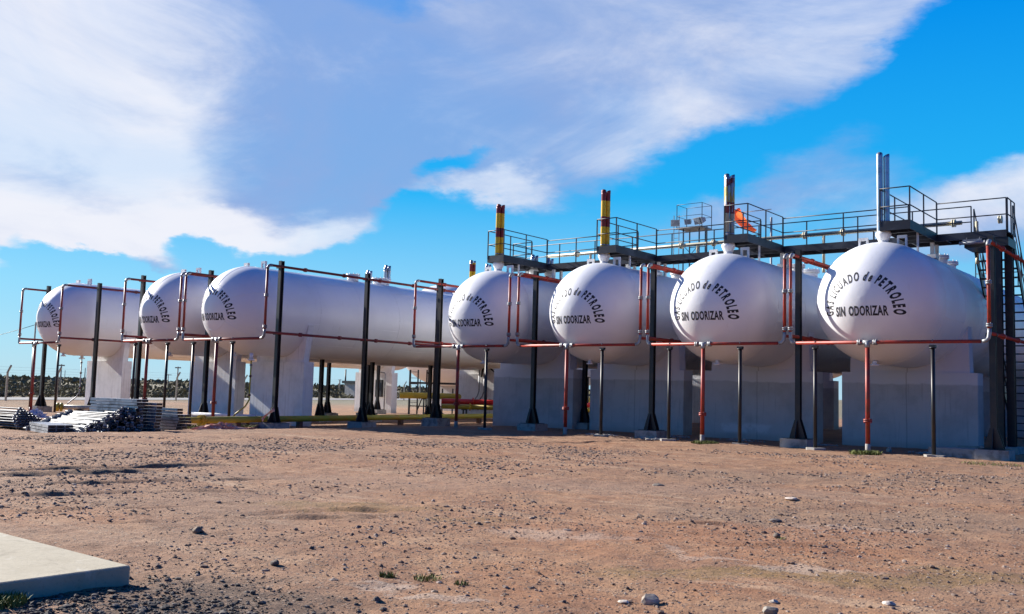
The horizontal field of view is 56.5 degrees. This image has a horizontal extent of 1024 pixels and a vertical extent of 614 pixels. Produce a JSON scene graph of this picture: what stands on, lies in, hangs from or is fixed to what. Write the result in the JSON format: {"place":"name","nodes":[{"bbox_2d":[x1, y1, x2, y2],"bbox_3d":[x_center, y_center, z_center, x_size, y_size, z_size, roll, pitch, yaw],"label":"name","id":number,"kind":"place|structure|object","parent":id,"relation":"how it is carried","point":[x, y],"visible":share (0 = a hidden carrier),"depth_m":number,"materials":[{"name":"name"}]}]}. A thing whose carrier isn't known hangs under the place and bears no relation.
{"place":"outdoors","nodes":[
{"label":"outdoors","id":0,"kind":"place"},
{"bbox_2d":[2,565,411,613],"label":"dark gravel","id":1,"kind":"structure","parent":0,"point":[57,598],"depth_m":6.84,"materials":[{"name":"gravel"}]},
{"bbox_2d":[0,397,422,399],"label":"road","id":2,"kind":"structure","parent":0,"point":[46,398],"depth_m":88.13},
{"bbox_2d":[0,381,1023,613],"bbox_3d":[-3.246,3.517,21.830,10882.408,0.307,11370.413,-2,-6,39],"label":"ground","id":3,"kind":"structure","parent":0,"point":[614,490],"depth_m":11.83,"materials":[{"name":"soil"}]},
{"bbox_2d":[0,590,31,609],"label":"weed","id":4,"kind":"object","parent":3,"relation":"on","point":[11,600],"visible":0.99,"depth_m":6.58,"materials":[{"name":"green plant"}]},
{"bbox_2d":[28,408,50,417],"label":"plastic sheet","id":5,"kind":"object","parent":3,"relation":"on","point":[37,412],"visible":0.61,"depth_m":40.55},
{"bbox_2d":[28,286,52,411],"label":"steel post","id":6,"kind":"object","parent":3,"relation":"on","point":[40,404],"visible":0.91,"depth_m":51.12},
{"bbox_2d":[30,428,55,432],"bbox_3d":[-14.962,3.953,30.358,0.235,0.082,2.350,6,-6,-39],"label":"scaffold plank","id":7,"kind":"object","parent":3,"relation":"on","point":[37,430],"visible":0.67,"depth_m":30.06,"materials":[{"name":"metal"}]},
{"bbox_2d":[30,425,55,430],"bbox_3d":[-14.961,3.853,30.366,0.235,0.082,2.350,6,-6,-39],"label":"scaffold plank","id":8,"kind":"object","parent":7,"relation":"on","point":[42,428],"visible":0.88,"depth_m":29.88,"materials":[{"name":"metal"}]},
{"bbox_2d":[29,422,55,427],"bbox_3d":[-14.965,3.753,30.369,0.235,0.082,2.350,6,-6,-39],"label":"scaffold plank","id":9,"kind":"object","parent":8,"relation":"on","point":[46,425],"visible":1,"depth_m":29.99,"materials":[{"name":"metal"}]},
{"bbox_2d":[53,341,60,411],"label":"pipe support post","id":10,"kind":"object","parent":3,"relation":"on","point":[56,378],"visible":1,"depth_m":47.48,"materials":[{"name":"red metal"}]},
{"bbox_2d":[0,533,129,597],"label":"concrete slab","id":11,"kind":"structure","parent":3,"relation":"on","point":[35,569],"depth_m":7.33,"materials":[{"name":"concrete"}]},
{"bbox_2d":[56,403,93,410],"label":"capped pipe","id":12,"kind":"object","parent":3,"relation":"on","point":[61,406],"visible":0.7,"depth_m":42.34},
{"bbox_2d":[18,284,151,410],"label":"water spray pipework","id":13,"kind":"object","parent":3,"relation":"on","point":[35,343],"visible":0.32,"depth_m":49.12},
{"bbox_2d":[84,283,101,410],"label":"steel post","id":14,"kind":"object","parent":3,"relation":"on","point":[96,339],"visible":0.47,"depth_m":49.02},
{"bbox_2d":[84,331,131,404],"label":"concrete pier","id":15,"kind":"structure","parent":3,"relation":"on","point":[113,376],"depth_m":51.50,"materials":[{"name":"concrete"}]},
{"bbox_2d":[131,339,137,398],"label":"pipe support post","id":16,"kind":"object","parent":3,"relation":"on","point":[133,370],"visible":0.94,"depth_m":43.08,"materials":[{"name":"black metal"}]},
{"bbox_2d":[134,275,145,398],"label":"steel post","id":17,"kind":"object","parent":3,"relation":"on","point":[138,354],"visible":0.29,"depth_m":44.80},
{"bbox_2d":[162,342,169,410],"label":"pipe support post","id":18,"kind":"object","parent":3,"relation":"on","point":[167,344],"visible":0.94,"depth_m":41.41,"materials":[{"name":"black metal"}]},
{"bbox_2d":[121,272,215,405],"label":"water spray pipework","id":19,"kind":"object","parent":3,"relation":"on","point":[147,340],"visible":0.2,"depth_m":42.47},
{"bbox_2d":[188,342,195,416],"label":"pipe support post","id":20,"kind":"object","parent":3,"relation":"on","point":[191,377],"visible":0.93,"depth_m":40.18,"materials":[{"name":"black metal"}]},
{"bbox_2d":[192,270,216,423],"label":"steel post","id":21,"kind":"object","parent":3,"relation":"on","point":[203,408],"visible":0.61,"depth_m":41.91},
{"bbox_2d":[4,365,424,400],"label":"perimeter fence","id":22,"kind":"object","parent":3,"relation":"on","point":[6,385],"visible":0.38,"depth_m":75.91,"materials":[{"name":"concrete"}]},
{"bbox_2d":[187,351,245,416],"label":"concrete pier","id":23,"kind":"structure","parent":3,"relation":"on","point":[222,383],"depth_m":45.26,"materials":[{"name":"concrete"}]},
{"bbox_2d":[139,268,482,370],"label":"gas storage tank","id":24,"kind":"object","parent":23,"relation":"on","point":[158,311],"visible":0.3,"depth_m":43.29,"materials":[{"name":"metal"}]},
{"bbox_2d":[475,368,493,398],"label":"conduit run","id":25,"kind":"object","parent":24,"relation":"attached to","point":[479,382],"visible":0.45,"depth_m":60.50,"materials":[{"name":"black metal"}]},
{"bbox_2d":[191,422,245,429],"bbox_3d":[-10.547,4.348,34.702,2.449,0.352,0.701,1,-5,4],"label":"tarpaulin","id":26,"kind":"object","parent":3,"relation":"on","point":[222,425],"visible":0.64,"depth_m":34.62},
{"bbox_2d":[191,412,256,424],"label":"pipe","id":27,"kind":"object","parent":3,"relation":"on","point":[209,414],"visible":0.42,"depth_m":41.02,"materials":[{"name":"metal"}]},
{"bbox_2d":[227,337,235,416],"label":"pipe support post","id":28,"kind":"object","parent":3,"relation":"on","point":[232,343],"visible":0.93,"depth_m":38.46,"materials":[{"name":"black metal"}]},
{"bbox_2d":[258,261,289,428],"bbox_3d":[-9.384,1.608,38.150,0.920,6.960,0.840,-2,-6,39],"label":"steel post","id":29,"kind":"object","parent":3,"relation":"on","point":[273,422],"visible":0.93,"depth_m":38.05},
{"bbox_2d":[249,325,313,425],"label":"concrete pier","id":30,"kind":"structure","parent":3,"relation":"on","point":[296,375],"depth_m":42.18,"materials":[{"name":"concrete"}]},
{"bbox_2d":[201,261,577,368],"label":"gas storage tank","id":31,"kind":"object","parent":30,"relation":"on","point":[233,302],"visible":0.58,"depth_m":43.05,"materials":[{"name":"metal"}]},
{"bbox_2d":[233,353,254,416],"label":"drain line","id":32,"kind":"object","parent":31,"relation":"hanging from","point":[250,359],"visible":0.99,"depth_m":40.31,"materials":[{"name":"white paint"}]},
{"bbox_2d":[384,265,390,285],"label":"vent stack","id":33,"kind":"object","parent":31,"relation":"on","point":[387,271],"visible":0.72,"depth_m":48.15,"materials":[{"name":"white paint"}]},
{"bbox_2d":[469,260,475,277],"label":"vent stack","id":34,"kind":"object","parent":31,"relation":"on","point":[472,270],"visible":0.34,"depth_m":53.31,"materials":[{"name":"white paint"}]},
{"bbox_2d":[0,373,589,398],"bbox_3d":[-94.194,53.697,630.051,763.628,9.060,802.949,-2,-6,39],"label":"scrub","id":35,"kind":"object","parent":3,"relation":"on","point":[21,388],"visible":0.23,"depth_m":159.61,"materials":[{"name":"plant"}]},
{"bbox_2d":[181,264,460,423],"bbox_3d":[-4.560,2.701,48.361,5.814,6.732,24.026,-2,-6,39],"label":"water spray pipework","id":36,"kind":"object","parent":3,"relation":"on","point":[218,339],"visible":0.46,"depth_m":39.68,"materials":[{"name":"metal"}]},
{"bbox_2d":[312,359,331,421],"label":"steel post","id":37,"kind":"object","parent":3,"relation":"on","point":[319,411],"visible":0.38,"depth_m":47.23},
{"bbox_2d":[324,363,337,414],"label":"steel post","id":38,"kind":"object","parent":3,"relation":"on","point":[327,408],"visible":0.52,"depth_m":53.51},
{"bbox_2d":[185,414,492,427],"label":"gas pipe","id":39,"kind":"object","parent":3,"relation":"on","point":[200,420],"visible":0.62,"depth_m":40.83,"materials":[{"name":"metal"}]},
{"bbox_2d":[342,381,354,396],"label":"guard hut","id":40,"kind":"object","parent":3,"relation":"on","point":[349,387],"visible":0.54,"depth_m":146.58,"materials":[{"name":"paint"}]},
{"bbox_2d":[347,273,375,427],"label":"steel post","id":41,"kind":"object","parent":3,"relation":"on","point":[361,421],"visible":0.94,"depth_m":41.50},
{"bbox_2d":[356,365,376,414],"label":"steel post","id":42,"kind":"object","parent":3,"relation":"on","point":[367,387],"visible":0.13,"depth_m":55.88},
{"bbox_2d":[366,362,381,421],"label":"steel post","id":43,"kind":"object","parent":3,"relation":"on","point":[370,410],"visible":0.26,"depth_m":49.88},
{"bbox_2d":[354,366,397,412],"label":"concrete pier","id":44,"kind":"structure","parent":3,"relation":"on","point":[391,391],"depth_m":66.83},
{"bbox_2d":[36,279,405,369],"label":"gas storage tank","id":45,"kind":"object","parent":44,"relation":"on","point":[78,312],"visible":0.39,"depth_m":50.16,"materials":[{"name":"metal"}]},
{"bbox_2d":[66,356,84,404],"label":"drain line","id":46,"kind":"object","parent":45,"relation":"hanging from","point":[81,358],"visible":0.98,"depth_m":51.02,"materials":[{"name":"white paint"}]},
{"bbox_2d":[375,372,385,409],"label":"switch box","id":47,"kind":"object","parent":44,"relation":"attached to","point":[381,388],"visible":0.72,"depth_m":66.74,"materials":[{"name":"black metal"}]},
{"bbox_2d":[374,365,385,413],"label":"steel post","id":48,"kind":"object","parent":3,"relation":"on","point":[378,409],"visible":0.59,"depth_m":64.47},
{"bbox_2d":[379,570,396,577],"bbox_3d":[-1.068,2.291,8.163,0.181,0.071,0.151,0,-5,13],"label":"weed","id":49,"kind":"object","parent":3,"relation":"on","point":[388,575],"visible":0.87,"depth_m":8.14,"materials":[{"name":"green plant"}]},
{"bbox_2d":[417,365,432,420],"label":"steel post","id":50,"kind":"object","parent":3,"relation":"on","point":[428,409],"visible":0.2,"depth_m":52.76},
{"bbox_2d":[413,573,441,581],"bbox_3d":[-0.736,2.301,8.127,0.261,0.054,0.253,-2,-6,39],"label":"weed","id":51,"kind":"object","parent":3,"relation":"on","point":[429,577],"visible":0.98,"depth_m":8.11,"materials":[{"name":"green plant"}]},
{"bbox_2d":[421,286,437,425],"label":"steel post","id":52,"kind":"object","parent":3,"relation":"on","point":[435,349],"visible":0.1,"depth_m":45.16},
{"bbox_2d":[408,370,455,413],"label":"pipe rack","id":53,"kind":"object","parent":3,"relation":"on","point":[416,402],"visible":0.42,"depth_m":65.98,"materials":[{"name":"black metal"}]},
{"bbox_2d":[422,279,449,425],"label":"steel post","id":54,"kind":"object","parent":3,"relation":"on","point":[435,419],"visible":0.93,"depth_m":42.73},
{"bbox_2d":[458,368,493,418],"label":"concrete pier","id":55,"kind":"structure","parent":3,"relation":"on","point":[468,383],"depth_m":61.20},
{"bbox_2d":[478,344,491,429],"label":"pipe support post","id":56,"kind":"object","parent":3,"relation":"on","point":[486,350],"visible":0.94,"depth_m":38.64,"materials":[{"name":"black metal"}]},
{"bbox_2d":[412,273,559,427],"bbox_3d":[5.288,2.941,49.187,5.464,6.522,24.426,-2,-6,39],"label":"water spray pipework","id":57,"kind":"object","parent":3,"relation":"on","point":[456,346],"visible":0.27,"depth_m":39.71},
{"bbox_2d":[400,392,589,413],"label":"process pipe","id":58,"kind":"object","parent":3,"relation":"on","point":[418,395],"visible":0.07,"depth_m":61.83,"materials":[{"name":"yellow metal"}]},
{"bbox_2d":[406,285,590,410],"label":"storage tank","id":59,"kind":"object","parent":3,"relation":"on","point":[448,375],"visible":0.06,"depth_m":76.69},
{"bbox_2d":[441,398,589,413],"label":"process pipe","id":60,"kind":"object","parent":3,"relation":"on","point":[472,401],"visible":0.22,"depth_m":59.85,"materials":[{"name":"red metal"}]},
{"bbox_2d":[517,271,547,430],"bbox_3d":[0.913,1.874,39.129,0.920,6.750,0.840,-2,-6,39],"label":"steel post","id":61,"kind":"object","parent":3,"relation":"on","point":[532,423],"visible":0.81,"depth_m":39.01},
{"bbox_2d":[493,349,581,428],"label":"concrete pier","id":62,"kind":"structure","parent":3,"relation":"on","point":[511,397],"depth_m":42.65,"materials":[{"name":"concrete"}]},
{"bbox_2d":[448,265,700,375],"bbox_3d":[6.731,1.301,50.298,3.967,4.368,28.000,-2,-6,39],"label":"gas storage tank","id":63,"kind":"object","parent":62,"relation":"on","point":[478,311],"visible":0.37,"depth_m":39.68,"materials":[{"name":"metal"}]},
{"bbox_2d":[493,204,504,270],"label":"vent stack","id":64,"kind":"object","parent":63,"relation":"on","point":[500,222],"visible":0.87,"depth_m":41.22,"materials":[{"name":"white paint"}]},
{"bbox_2d":[529,254,538,273],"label":"vent stack","id":65,"kind":"object","parent":63,"relation":"on","point":[533,258],"visible":0.52,"depth_m":43.13,"materials":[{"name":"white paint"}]},
{"bbox_2d":[487,185,1012,279],"bbox_3d":[7.527,-2.438,37.151,20.889,2.023,4.170,-2,-6,39],"label":"catwalk","id":66,"kind":"object","parent":63,"relation":"on","point":[919,235],"visible":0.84,"depth_m":36.20,"materials":[{"name":"metal"}]},
{"bbox_2d":[959,237,985,244],"bbox_3d":[15.435,-2.219,31.929,0.800,0.271,0.229,-2,-6,39],"label":"tube light","id":67,"kind":"object","parent":66,"relation":"attached to","point":[972,241],"visible":0.91,"depth_m":31.85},
{"bbox_2d":[576,360,589,429],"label":"steel post","id":68,"kind":"object","parent":3,"relation":"on","point":[584,423],"visible":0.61,"depth_m":41.95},
{"bbox_2d":[515,263,682,434],"bbox_3d":[9.919,2.746,45.497,5.814,6.522,24.426,-2,-6,39],"label":"water spray pipework","id":69,"kind":"object","parent":3,"relation":"on","point":[560,345],"visible":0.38,"depth_m":36.19,"materials":[{"name":"metal"}]},
{"bbox_2d":[593,343,608,436],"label":"pipe support post","id":70,"kind":"object","parent":3,"relation":"on","point":[602,349],"visible":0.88,"depth_m":35.15,"materials":[{"name":"black metal"}]},
{"bbox_2d":[589,338,692,434],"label":"concrete pier","id":71,"kind":"structure","parent":3,"relation":"on","point":[625,398],"depth_m":39.46,"materials":[{"name":"concrete"}]},
{"bbox_2d":[550,257,841,377],"bbox_3d":[10.952,1.123,46.935,3.967,4.368,28.000,-2,-6,39],"label":"gas storage tank","id":72,"kind":"object","parent":71,"relation":"on","point":[595,303],"visible":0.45,"depth_m":36.34,"materials":[{"name":"metal"}]},
{"bbox_2d":[598,189,610,262],"bbox_3d":[3.698,-3.173,38.026,0.490,3.089,0.482,-2,-6,39],"label":"vent stack","id":73,"kind":"object","parent":72,"relation":"on","point":[605,223],"visible":0.87,"depth_m":37.91,"materials":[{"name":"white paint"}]},
{"bbox_2d":[641,594,659,604],"bbox_3d":[1.080,2.283,7.411,0.141,0.105,0.108,0,-5,12],"label":"rock","id":74,"kind":"object","parent":3,"relation":"on","point":[650,599],"visible":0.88,"depth_m":7.37,"materials":[{"name":"stone"}]},
{"bbox_2d":[635,261,666,437],"bbox_3d":[5.213,1.659,35.321,0.920,6.750,0.840,-2,-6,39],"label":"steel post","id":75,"kind":"object","parent":3,"relation":"on","point":[651,429],"visible":0.79,"depth_m":35.20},
{"bbox_2d":[660,342,675,440],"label":"pipe support post","id":76,"kind":"object","parent":3,"relation":"on","point":[669,349],"visible":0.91,"depth_m":33.39,"materials":[{"name":"black metal"}]},
{"bbox_2d":[671,202,711,270],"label":"floodlight tower","id":77,"kind":"structure","parent":3,"relation":"on","point":[697,220],"depth_m":65.06,"materials":[{"name":"metal"}]},
{"bbox_2d":[692,375,700,422],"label":"concrete pier","id":78,"kind":"structure","parent":3,"relation":"on","point":[696,397],"depth_m":56.28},
{"bbox_2d":[690,440,718,443],"bbox_3d":[6.403,4.487,31.691,0.919,0.120,0.982,2,-5,-8],"label":"weed","id":79,"kind":"object","parent":3,"relation":"on","point":[704,442],"visible":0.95,"depth_m":31.50,"materials":[{"name":"green plant"}]},
{"bbox_2d":[645,253,831,440],"bbox_3d":[14.367,2.558,41.953,5.294,6.522,24.426,-2,-6,39],"label":"water spray pipework","id":80,"kind":"object","parent":3,"relation":"on","point":[703,345],"visible":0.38,"depth_m":32.63,"materials":[{"name":"metal"}]},
{"bbox_2d":[732,342,748,444],"bbox_3d":[7.628,2.923,31.792,0.538,3.550,0.440,0,-5,15],"label":"pipe support post","id":81,"kind":"object","parent":3,"relation":"on","point":[740,348],"visible":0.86,"depth_m":31.74,"materials":[{"name":"black metal"}]},
{"bbox_2d":[579,433,927,453],"bbox_3d":[8.442,4.744,33.409,13.366,0.154,3.735,-1,-6,29],"label":"concrete footing","id":82,"kind":"object","parent":3,"relation":"on","point":[818,444],"visible":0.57,"depth_m":34.24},
{"bbox_2d":[735,208,771,263],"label":"windsock","id":83,"kind":"object","parent":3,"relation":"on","point":[738,215],"visible":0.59,"depth_m":43.99,"materials":[{"name":"fabric"}]},
{"bbox_2d":[704,332,822,442],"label":"concrete pier","id":84,"kind":"structure","parent":3,"relation":"on","point":[768,402],"depth_m":36.12,"materials":[{"name":"concrete"}]},
{"bbox_2d":[670,247,903,373],"bbox_3d":[15.173,0.946,43.571,3.967,4.368,28.000,-2,-6,39],"label":"gas storage tank","id":85,"kind":"object","parent":84,"relation":"on","point":[717,297],"visible":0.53,"depth_m":33.07,"materials":[{"name":"metal"}]},
{"bbox_2d":[722,174,734,253],"bbox_3d":[7.869,-3.343,34.600,0.490,3.058,0.482,-2,-6,39],"label":"vent stack","id":86,"kind":"object","parent":85,"relation":"on","point":[729,197],"visible":0.93,"depth_m":34.49,"materials":[{"name":"white paint"}]},
{"bbox_2d":[762,606,778,613],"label":"rock","id":87,"kind":"object","parent":3,"relation":"on","point":[769,610],"visible":1,"depth_m":7.08,"materials":[{"name":"stone"}]},
{"bbox_2d":[780,249,812,447],"bbox_3d":[9.466,1.441,31.486,0.920,6.750,0.840,-2,-6,39],"label":"steel post","id":88,"kind":"object","parent":3,"relation":"on","point":[797,438],"visible":0.81,"depth_m":31.36,"materials":[{"name":"metal"}]},
{"bbox_2d":[806,341,825,449],"bbox_3d":[9.612,2.837,30.188,0.564,3.550,0.492,1,-5,4],"label":"pipe support post","id":89,"kind":"object","parent":3,"relation":"on","point":[814,348],"visible":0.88,"depth_m":30.14,"materials":[{"name":"black metal"}]},
{"bbox_2d":[823,372,838,428],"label":"concrete pier","id":90,"kind":"structure","parent":3,"relation":"on","point":[830,403],"depth_m":51.40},
{"bbox_2d":[850,449,881,454],"bbox_3d":[10.447,4.300,28.231,0.991,0.144,0.998,-2,-6,39],"label":"weed","id":91,"kind":"object","parent":3,"relation":"on","point":[865,452],"visible":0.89,"depth_m":27.98,"materials":[{"name":"green plant"}]},
{"bbox_2d":[788,239,1023,450],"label":"water spray pipework","id":92,"kind":"object","parent":3,"relation":"on","point":[867,421],"visible":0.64,"depth_m":29.11,"materials":[{"name":"metal"}]},
{"bbox_2d":[842,326,983,448],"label":"concrete pier","id":93,"kind":"structure","parent":3,"relation":"on","point":[900,407],"depth_m":32.64,"materials":[{"name":"concrete"}]},
{"bbox_2d":[817,235,1023,379],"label":"gas storage tank","id":94,"kind":"object","parent":93,"relation":"on","point":[883,291],"visible":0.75,"depth_m":29.75,"materials":[{"name":"metal"}]},
{"bbox_2d":[875,152,890,241],"bbox_3d":[12.193,-3.538,31.303,0.490,3.110,0.483,-3,-7,44],"label":"vent stack","id":95,"kind":"object","parent":94,"relation":"on","point":[882,171],"visible":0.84,"depth_m":31.26,"materials":[{"name":"white paint"}]},
{"bbox_2d":[923,339,945,456],"bbox_3d":[12.371,2.721,27.991,0.639,3.550,0.503,-2,-6,39],"label":"pipe support post","id":96,"kind":"object","parent":3,"relation":"on","point":[933,410],"visible":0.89,"depth_m":27.94,"materials":[{"name":"black metal"}]},
{"bbox_2d":[928,197,1023,458],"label":"stair tower","id":97,"kind":"structure","parent":3,"relation":"on","point":[1009,399],"depth_m":31.72,"materials":[{"name":"black metal"}]},
{"bbox_2d":[548,215,1002,272],"bbox_3d":[9.672,-2.047,38.533,20.655,1.639,0.359,-2,-6,39],"label":"header pipe","id":98,"kind":"object","parent":97,"relation":"attached to","point":[1000,218],"visible":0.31,"depth_m":37.02,"materials":[{"name":"metal"}]},
{"bbox_2d":[974,235,1014,460],"bbox_3d":[14.093,1.257,27.926,0.920,6.750,0.840,-2,-6,39],"label":"steel post","id":99,"kind":"object","parent":3,"relation":"on","point":[993,449],"visible":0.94,"depth_m":27.74,"materials":[{"name":"metal"}]},
{"bbox_2d":[983,377,1023,437],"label":"concrete pier","id":100,"kind":"structure","parent":3,"relation":"on","point":[986,397],"depth_m":45.94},
{"bbox_2d":[0,0,1023,399],"label":"sky","id":101,"kind":"structure","parent":0,"point":[154,139],"materials":[{"name":"blue"}]},
{"bbox_2d":[962,461,1020,465],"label":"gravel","id":102,"kind":"structure","parent":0,"point":[1001,464],"depth_m":25.40,"materials":[{"name":"green plant"}]},
{"bbox_3d":[-14.158,3.670,31.187,3.438,0.149,0.128,-2,-6,34],"label":"scaffold tube","id":103,"kind":"object","parent":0,"visible":0},
{"bbox_2d":[57,414,105,418],"bbox_3d":[-14.066,3.627,31.196,3.393,0.148,0.128,-2,-6,37],"label":"scaffold tube","id":104,"kind":"object","parent":103,"relation":"on","point":[81,417],"visible":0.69,"depth_m":31.13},
{"bbox_2d":[62,413,127,420],"bbox_3d":[-13.702,3.597,31.129,3.656,0.148,0.128,-2,-6,34],"label":"scaffold tube","id":105,"kind":"object","parent":104,"relation":"on","point":[64,414],"visible":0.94,"depth_m":31.22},
{"bbox_2d":[65,412,127,419],"bbox_3d":[-13.673,3.555,31.150,3.744,0.148,0.128,-2,-6,36],"label":"scaffold tube","id":106,"kind":"object","parent":105,"relation":"on","point":[121,417],"visible":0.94,"depth_m":30.96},
{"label":"scaffold plank","id":107,"kind":"object","parent":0,"visible":0},
{"bbox_2d":[89,410,141,414],"bbox_3d":[-12.970,3.452,31.167,2.350,0.082,0.235,-1,-6,31],"label":"scaffold plank","id":108,"kind":"object","parent":107,"relation":"on","point":[136,413],"visible":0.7,"depth_m":30.65,"materials":[{"name":"metal"}]},
{"bbox_2d":[89,407,138,411],"bbox_3d":[-12.974,3.348,31.169,2.350,0.082,0.235,-1,-6,31],"label":"scaffold plank","id":109,"kind":"object","parent":108,"relation":"on","point":[106,408],"visible":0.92,"depth_m":31.15,"materials":[{"name":"metal"}]},
{"bbox_2d":[91,404,143,408],"bbox_3d":[-12.908,3.243,31.141,2.350,0.082,0.235,-1,-6,30],"label":"scaffold plank","id":110,"kind":"object","parent":109,"relation":"on","point":[115,406],"visible":1,"depth_m":30.97,"materials":[{"name":"metal"}]},
{"bbox_2d":[90,401,142,404],"bbox_3d":[-12.962,3.141,31.189,2.350,0.082,0.235,-1,-6,30],"label":"scaffold plank","id":111,"kind":"object","parent":110,"relation":"on","point":[119,403],"visible":1,"depth_m":30.99,"materials":[{"name":"metal"}]},
{"bbox_2d":[90,397,142,401],"bbox_3d":[-12.969,3.039,31.221,2.350,0.082,0.235,-1,-6,31],"label":"scaffold plank","id":112,"kind":"object","parent":111,"relation":"on","point":[118,399],"visible":1,"depth_m":31.03,"materials":[{"name":"metal"}]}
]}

